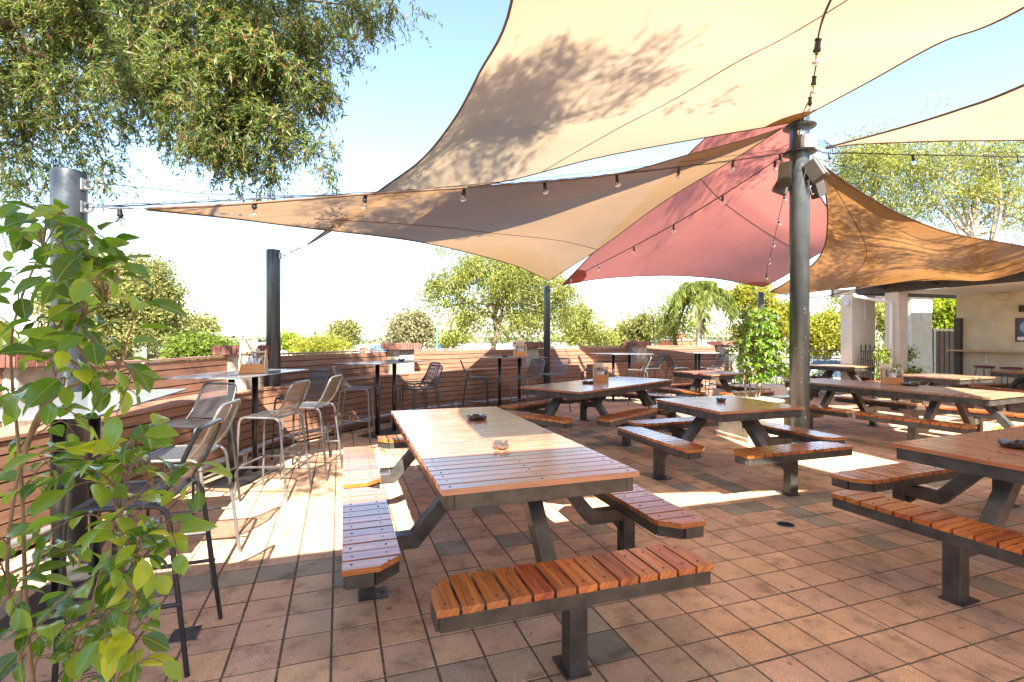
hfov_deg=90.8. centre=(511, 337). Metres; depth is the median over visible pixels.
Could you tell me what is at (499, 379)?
bar table
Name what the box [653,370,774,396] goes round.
picnic table
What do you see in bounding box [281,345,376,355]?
building
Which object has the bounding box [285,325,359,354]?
bush
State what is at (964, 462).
picnic table
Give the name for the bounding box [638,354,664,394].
bar stool
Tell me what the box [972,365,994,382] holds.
round stool
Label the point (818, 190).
speaker
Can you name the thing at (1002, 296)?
wall box
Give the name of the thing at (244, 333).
power line
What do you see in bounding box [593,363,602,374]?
menu card
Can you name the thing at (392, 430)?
bar table
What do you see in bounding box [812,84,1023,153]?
shade sail
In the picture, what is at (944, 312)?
tree
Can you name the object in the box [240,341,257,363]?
menu card
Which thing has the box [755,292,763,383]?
sail post
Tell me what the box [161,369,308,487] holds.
bar table
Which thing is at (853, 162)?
tree
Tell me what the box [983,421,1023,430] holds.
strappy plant
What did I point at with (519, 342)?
menu card
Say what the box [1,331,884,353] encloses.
distant woods
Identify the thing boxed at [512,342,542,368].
brick pillar
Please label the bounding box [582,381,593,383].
ashtray
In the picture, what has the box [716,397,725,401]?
ashtray
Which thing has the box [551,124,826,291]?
shade sail
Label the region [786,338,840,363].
building
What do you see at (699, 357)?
bar table
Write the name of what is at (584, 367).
bar stool
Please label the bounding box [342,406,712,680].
picnic table
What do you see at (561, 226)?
shade sail
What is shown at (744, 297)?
tree
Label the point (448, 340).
tree
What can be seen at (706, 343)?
building
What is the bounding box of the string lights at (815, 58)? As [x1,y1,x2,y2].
[797,0,831,147]
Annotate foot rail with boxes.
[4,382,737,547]
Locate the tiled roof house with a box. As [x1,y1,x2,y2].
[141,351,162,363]
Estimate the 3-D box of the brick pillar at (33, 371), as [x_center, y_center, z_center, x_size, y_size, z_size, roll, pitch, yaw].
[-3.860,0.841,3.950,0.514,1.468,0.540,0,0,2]
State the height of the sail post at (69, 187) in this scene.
2.674 m
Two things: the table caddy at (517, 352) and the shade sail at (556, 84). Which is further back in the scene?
the table caddy at (517, 352)
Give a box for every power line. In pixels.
[173,332,375,337]
[225,335,434,341]
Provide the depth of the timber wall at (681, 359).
14.24 m
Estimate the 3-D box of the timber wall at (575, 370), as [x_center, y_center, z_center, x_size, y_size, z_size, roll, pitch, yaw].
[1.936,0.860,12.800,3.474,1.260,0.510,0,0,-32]
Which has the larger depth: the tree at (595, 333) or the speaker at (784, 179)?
the tree at (595, 333)
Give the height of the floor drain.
0.006 m
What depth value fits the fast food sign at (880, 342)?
37.94 m
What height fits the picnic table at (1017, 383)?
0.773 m
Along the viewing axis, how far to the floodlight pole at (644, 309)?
35.95 m
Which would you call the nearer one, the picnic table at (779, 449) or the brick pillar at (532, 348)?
the picnic table at (779, 449)
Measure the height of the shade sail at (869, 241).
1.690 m
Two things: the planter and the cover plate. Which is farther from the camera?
the planter
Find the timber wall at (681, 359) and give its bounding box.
[643,345,731,391]
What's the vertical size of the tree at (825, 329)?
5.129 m
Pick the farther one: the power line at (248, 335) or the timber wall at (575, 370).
the power line at (248, 335)
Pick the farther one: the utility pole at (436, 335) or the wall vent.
the utility pole at (436, 335)
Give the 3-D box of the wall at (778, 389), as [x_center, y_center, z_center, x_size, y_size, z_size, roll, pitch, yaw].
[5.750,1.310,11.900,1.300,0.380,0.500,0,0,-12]
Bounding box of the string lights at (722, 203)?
[566,155,785,284]
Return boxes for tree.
[0,0,442,212]
[27,242,202,364]
[177,308,230,339]
[281,326,304,352]
[319,313,367,350]
[374,298,444,350]
[414,244,595,347]
[427,325,478,350]
[539,298,623,347]
[604,302,670,345]
[638,280,736,346]
[656,280,739,346]
[719,281,814,374]
[810,305,840,361]
[812,290,884,368]
[822,84,984,232]
[862,141,1023,243]
[875,302,884,344]
[932,298,956,331]
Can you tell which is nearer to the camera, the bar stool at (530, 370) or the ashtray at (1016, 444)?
the ashtray at (1016, 444)
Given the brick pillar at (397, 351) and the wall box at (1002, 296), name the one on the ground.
the brick pillar at (397, 351)
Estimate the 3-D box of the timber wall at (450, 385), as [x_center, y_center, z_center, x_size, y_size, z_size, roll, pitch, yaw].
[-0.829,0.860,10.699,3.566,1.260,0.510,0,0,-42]
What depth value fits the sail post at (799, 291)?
7.10 m
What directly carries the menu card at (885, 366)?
in the table caddy at (892, 378)
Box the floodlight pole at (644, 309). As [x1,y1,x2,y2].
[642,306,664,345]
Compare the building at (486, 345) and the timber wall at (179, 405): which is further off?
the building at (486, 345)
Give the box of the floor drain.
[776,521,795,527]
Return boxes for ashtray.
[467,414,487,420]
[493,440,508,449]
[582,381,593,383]
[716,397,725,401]
[900,382,919,385]
[997,439,1023,448]
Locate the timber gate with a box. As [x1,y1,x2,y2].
[932,329,953,384]
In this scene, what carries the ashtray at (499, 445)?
on the picnic table at (463, 463)
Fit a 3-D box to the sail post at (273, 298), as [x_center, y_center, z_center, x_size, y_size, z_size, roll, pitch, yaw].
[-3.275,0.147,6.930,0.353,2.704,0.353,0,0,0]
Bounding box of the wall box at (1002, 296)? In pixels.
[996,292,1009,299]
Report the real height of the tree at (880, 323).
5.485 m
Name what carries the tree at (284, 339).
on the ground
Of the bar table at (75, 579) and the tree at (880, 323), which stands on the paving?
the bar table at (75, 579)
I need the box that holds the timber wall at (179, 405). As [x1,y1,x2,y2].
[0,355,263,557]
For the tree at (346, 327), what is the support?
on the ground
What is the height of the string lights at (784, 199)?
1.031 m
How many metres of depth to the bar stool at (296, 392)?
4.80 m
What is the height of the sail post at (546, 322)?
2.674 m
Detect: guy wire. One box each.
[88,149,784,195]
[813,157,1023,220]
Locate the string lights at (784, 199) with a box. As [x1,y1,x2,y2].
[764,196,786,284]
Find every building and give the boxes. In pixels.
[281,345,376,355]
[377,344,387,351]
[458,344,513,349]
[550,342,576,346]
[658,339,703,346]
[702,340,715,346]
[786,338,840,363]
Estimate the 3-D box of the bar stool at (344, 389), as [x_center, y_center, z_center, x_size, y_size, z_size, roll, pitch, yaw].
[-2.324,0.958,7.416,0.542,1.087,0.499,0,0,-9]
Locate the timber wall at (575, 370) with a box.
[538,346,642,399]
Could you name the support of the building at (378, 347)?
on the ground
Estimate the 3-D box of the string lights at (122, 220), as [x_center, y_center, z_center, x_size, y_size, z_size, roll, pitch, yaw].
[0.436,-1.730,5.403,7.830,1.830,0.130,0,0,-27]
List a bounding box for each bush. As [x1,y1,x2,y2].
[150,325,247,361]
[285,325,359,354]
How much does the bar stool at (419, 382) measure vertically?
1.087 m
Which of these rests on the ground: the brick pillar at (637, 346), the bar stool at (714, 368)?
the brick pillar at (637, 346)
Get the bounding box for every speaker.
[771,181,788,196]
[777,161,791,187]
[802,157,828,183]
[810,179,827,199]
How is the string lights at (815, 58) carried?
hanging from the sail post at (799, 291)
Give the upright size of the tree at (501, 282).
6.846 m
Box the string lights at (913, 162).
[817,149,1023,166]
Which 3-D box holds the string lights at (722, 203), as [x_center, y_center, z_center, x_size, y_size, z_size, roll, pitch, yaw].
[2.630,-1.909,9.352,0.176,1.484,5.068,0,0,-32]
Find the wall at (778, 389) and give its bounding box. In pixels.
[733,384,786,395]
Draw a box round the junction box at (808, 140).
[801,134,816,146]
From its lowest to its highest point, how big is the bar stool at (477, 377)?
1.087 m
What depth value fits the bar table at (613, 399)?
11.95 m
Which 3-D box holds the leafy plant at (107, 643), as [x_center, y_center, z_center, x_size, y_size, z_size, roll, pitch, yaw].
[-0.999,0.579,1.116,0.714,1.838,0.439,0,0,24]
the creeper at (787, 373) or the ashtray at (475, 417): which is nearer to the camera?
the ashtray at (475, 417)
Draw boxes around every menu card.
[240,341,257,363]
[516,340,523,351]
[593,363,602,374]
[880,364,892,381]
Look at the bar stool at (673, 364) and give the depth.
12.47 m
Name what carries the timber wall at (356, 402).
on the paving
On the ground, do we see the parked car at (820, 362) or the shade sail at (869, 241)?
the parked car at (820, 362)
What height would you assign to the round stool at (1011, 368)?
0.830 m
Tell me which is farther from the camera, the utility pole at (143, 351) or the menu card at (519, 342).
the utility pole at (143, 351)
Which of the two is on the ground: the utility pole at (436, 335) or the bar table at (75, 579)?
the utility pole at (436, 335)
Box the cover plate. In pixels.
[168,625,201,642]
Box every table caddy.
[238,349,267,373]
[513,344,526,356]
[593,365,608,380]
[881,366,903,383]
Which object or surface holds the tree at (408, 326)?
on the ground
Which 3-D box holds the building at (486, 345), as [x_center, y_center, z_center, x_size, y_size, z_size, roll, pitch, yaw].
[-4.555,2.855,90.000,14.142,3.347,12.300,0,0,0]
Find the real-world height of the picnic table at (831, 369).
0.773 m
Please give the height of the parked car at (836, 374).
1.450 m
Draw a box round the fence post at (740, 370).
[739,344,747,383]
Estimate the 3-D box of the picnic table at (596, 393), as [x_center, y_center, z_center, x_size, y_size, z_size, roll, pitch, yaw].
[1.440,1.110,8.070,1.980,0.773,3.630,0,0,43]
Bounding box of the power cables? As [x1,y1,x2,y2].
[785,140,838,177]
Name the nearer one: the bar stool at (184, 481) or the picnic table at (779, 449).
the bar stool at (184, 481)
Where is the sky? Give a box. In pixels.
[0,0,1023,336]
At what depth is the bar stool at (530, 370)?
9.62 m
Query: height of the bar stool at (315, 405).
1.087 m
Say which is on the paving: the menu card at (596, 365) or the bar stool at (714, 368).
the bar stool at (714, 368)
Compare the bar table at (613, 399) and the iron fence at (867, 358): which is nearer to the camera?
the bar table at (613, 399)
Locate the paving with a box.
[0,387,1023,681]
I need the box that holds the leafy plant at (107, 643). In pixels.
[0,198,232,681]
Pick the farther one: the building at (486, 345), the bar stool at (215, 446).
the building at (486, 345)
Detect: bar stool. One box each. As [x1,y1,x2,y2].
[51,418,222,681]
[120,399,241,585]
[146,382,241,515]
[234,380,311,501]
[271,369,330,465]
[279,375,342,480]
[333,365,374,443]
[397,365,442,434]
[401,362,440,410]
[460,359,488,407]
[510,359,544,411]
[536,358,570,411]
[578,355,592,403]
[625,356,651,404]
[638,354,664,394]
[663,354,690,394]
[698,354,725,396]
[708,353,735,394]
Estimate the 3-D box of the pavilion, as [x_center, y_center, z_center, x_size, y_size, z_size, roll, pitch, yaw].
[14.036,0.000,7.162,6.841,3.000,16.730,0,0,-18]
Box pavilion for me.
[831,271,1023,397]
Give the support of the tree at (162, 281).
on the ground
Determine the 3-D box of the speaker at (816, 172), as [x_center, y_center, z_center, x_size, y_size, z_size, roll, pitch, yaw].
[4.184,-2.294,7.018,0.167,0.290,0.279,0,-28,-42]
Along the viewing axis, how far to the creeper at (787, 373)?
14.08 m
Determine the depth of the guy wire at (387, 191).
4.76 m
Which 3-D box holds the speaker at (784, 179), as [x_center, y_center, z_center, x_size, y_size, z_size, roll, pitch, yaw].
[3.838,-2.263,7.070,0.167,0.290,0.279,0,-24,38]
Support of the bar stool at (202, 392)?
on the paving
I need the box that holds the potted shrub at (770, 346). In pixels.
[722,308,788,397]
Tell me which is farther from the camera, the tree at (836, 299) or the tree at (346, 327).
the tree at (346, 327)
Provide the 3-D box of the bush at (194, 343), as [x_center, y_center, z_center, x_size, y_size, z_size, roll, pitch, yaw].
[-18.235,0.932,30.047,5.848,3.336,4.316,0,0,0]
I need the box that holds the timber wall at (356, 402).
[258,350,408,448]
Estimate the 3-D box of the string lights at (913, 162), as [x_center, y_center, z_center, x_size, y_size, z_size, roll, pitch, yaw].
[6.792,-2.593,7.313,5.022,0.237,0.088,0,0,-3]
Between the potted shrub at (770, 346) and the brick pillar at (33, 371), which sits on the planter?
the potted shrub at (770, 346)
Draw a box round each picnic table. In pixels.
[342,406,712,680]
[499,376,687,446]
[617,395,853,496]
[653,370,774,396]
[771,378,1023,440]
[788,364,880,398]
[830,426,1023,607]
[874,373,1022,422]
[968,370,1023,410]
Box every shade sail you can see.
[89,127,784,288]
[282,0,1023,255]
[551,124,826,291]
[764,154,1023,297]
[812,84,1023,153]
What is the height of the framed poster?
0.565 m
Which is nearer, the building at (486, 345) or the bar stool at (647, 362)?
the bar stool at (647, 362)
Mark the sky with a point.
(415, 90)
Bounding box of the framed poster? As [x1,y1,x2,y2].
[1015,318,1023,341]
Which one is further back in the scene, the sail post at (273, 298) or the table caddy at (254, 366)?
the sail post at (273, 298)
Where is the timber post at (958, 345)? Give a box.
[954,318,962,387]
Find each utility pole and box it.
[142,346,144,363]
[436,320,437,348]
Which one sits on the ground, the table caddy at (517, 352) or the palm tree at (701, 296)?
the palm tree at (701, 296)
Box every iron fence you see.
[751,344,840,383]
[860,344,883,380]
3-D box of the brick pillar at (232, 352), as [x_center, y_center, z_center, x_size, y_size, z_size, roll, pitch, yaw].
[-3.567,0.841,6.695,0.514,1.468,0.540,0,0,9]
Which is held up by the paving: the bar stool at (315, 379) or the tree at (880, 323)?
the bar stool at (315, 379)
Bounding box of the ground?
[4,336,884,395]
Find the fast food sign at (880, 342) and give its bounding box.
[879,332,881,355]
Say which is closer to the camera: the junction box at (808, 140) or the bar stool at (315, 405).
the bar stool at (315, 405)
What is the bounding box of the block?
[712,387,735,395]
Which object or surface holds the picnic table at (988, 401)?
on the paving
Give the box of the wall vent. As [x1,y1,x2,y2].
[1019,305,1023,311]
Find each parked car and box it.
[773,364,840,378]
[811,359,875,376]
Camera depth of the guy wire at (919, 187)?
7.79 m
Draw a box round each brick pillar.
[0,350,49,441]
[211,345,268,397]
[381,343,420,375]
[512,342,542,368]
[623,341,651,363]
[707,341,732,389]
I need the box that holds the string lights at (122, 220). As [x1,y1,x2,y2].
[85,152,788,225]
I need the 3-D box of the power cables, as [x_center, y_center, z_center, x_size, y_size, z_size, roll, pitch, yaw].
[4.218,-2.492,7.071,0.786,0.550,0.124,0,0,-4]
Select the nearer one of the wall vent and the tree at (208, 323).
the wall vent
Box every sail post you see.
[31,167,104,561]
[266,249,286,448]
[543,286,553,398]
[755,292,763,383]
[782,115,816,443]
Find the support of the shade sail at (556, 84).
attached to the sail post at (799, 291)
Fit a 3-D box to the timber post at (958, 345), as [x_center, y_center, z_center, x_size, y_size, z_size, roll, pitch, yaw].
[11.574,0.500,13.093,0.130,2.000,0.140,0,0,-18]
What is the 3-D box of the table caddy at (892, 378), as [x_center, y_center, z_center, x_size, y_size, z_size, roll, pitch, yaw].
[5.950,0.586,7.910,0.292,0.276,0.187,0,0,24]
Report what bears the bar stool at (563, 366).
on the paving
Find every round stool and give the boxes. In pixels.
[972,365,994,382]
[999,367,1023,403]
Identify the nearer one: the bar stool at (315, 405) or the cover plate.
the cover plate
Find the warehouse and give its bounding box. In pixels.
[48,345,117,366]
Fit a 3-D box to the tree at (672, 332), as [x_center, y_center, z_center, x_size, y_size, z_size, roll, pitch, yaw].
[11.779,-0.647,34.169,7.020,6.363,4.351,0,0,0]
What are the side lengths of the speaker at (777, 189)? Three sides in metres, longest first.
0.290 x 0.279 x 0.167 m
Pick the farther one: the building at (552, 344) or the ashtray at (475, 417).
the building at (552, 344)
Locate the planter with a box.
[713,394,788,442]
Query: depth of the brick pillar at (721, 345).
14.85 m
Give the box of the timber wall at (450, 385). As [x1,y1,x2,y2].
[408,347,538,408]
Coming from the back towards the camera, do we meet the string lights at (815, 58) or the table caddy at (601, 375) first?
the table caddy at (601, 375)
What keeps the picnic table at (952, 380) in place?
on the paving
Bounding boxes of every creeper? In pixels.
[749,353,835,391]
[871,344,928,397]
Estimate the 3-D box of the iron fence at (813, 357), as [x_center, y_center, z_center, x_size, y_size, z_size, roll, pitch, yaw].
[8.000,0.815,14.150,2.375,1.310,0.043,0,0,31]
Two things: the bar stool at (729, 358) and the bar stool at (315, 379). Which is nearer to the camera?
the bar stool at (315, 379)
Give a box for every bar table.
[0,389,186,629]
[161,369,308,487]
[336,360,430,437]
[473,356,547,411]
[589,353,650,401]
[678,351,716,396]
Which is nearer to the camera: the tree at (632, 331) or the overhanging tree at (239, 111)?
the overhanging tree at (239, 111)
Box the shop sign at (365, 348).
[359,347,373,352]
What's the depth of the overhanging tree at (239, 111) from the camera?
4.83 m

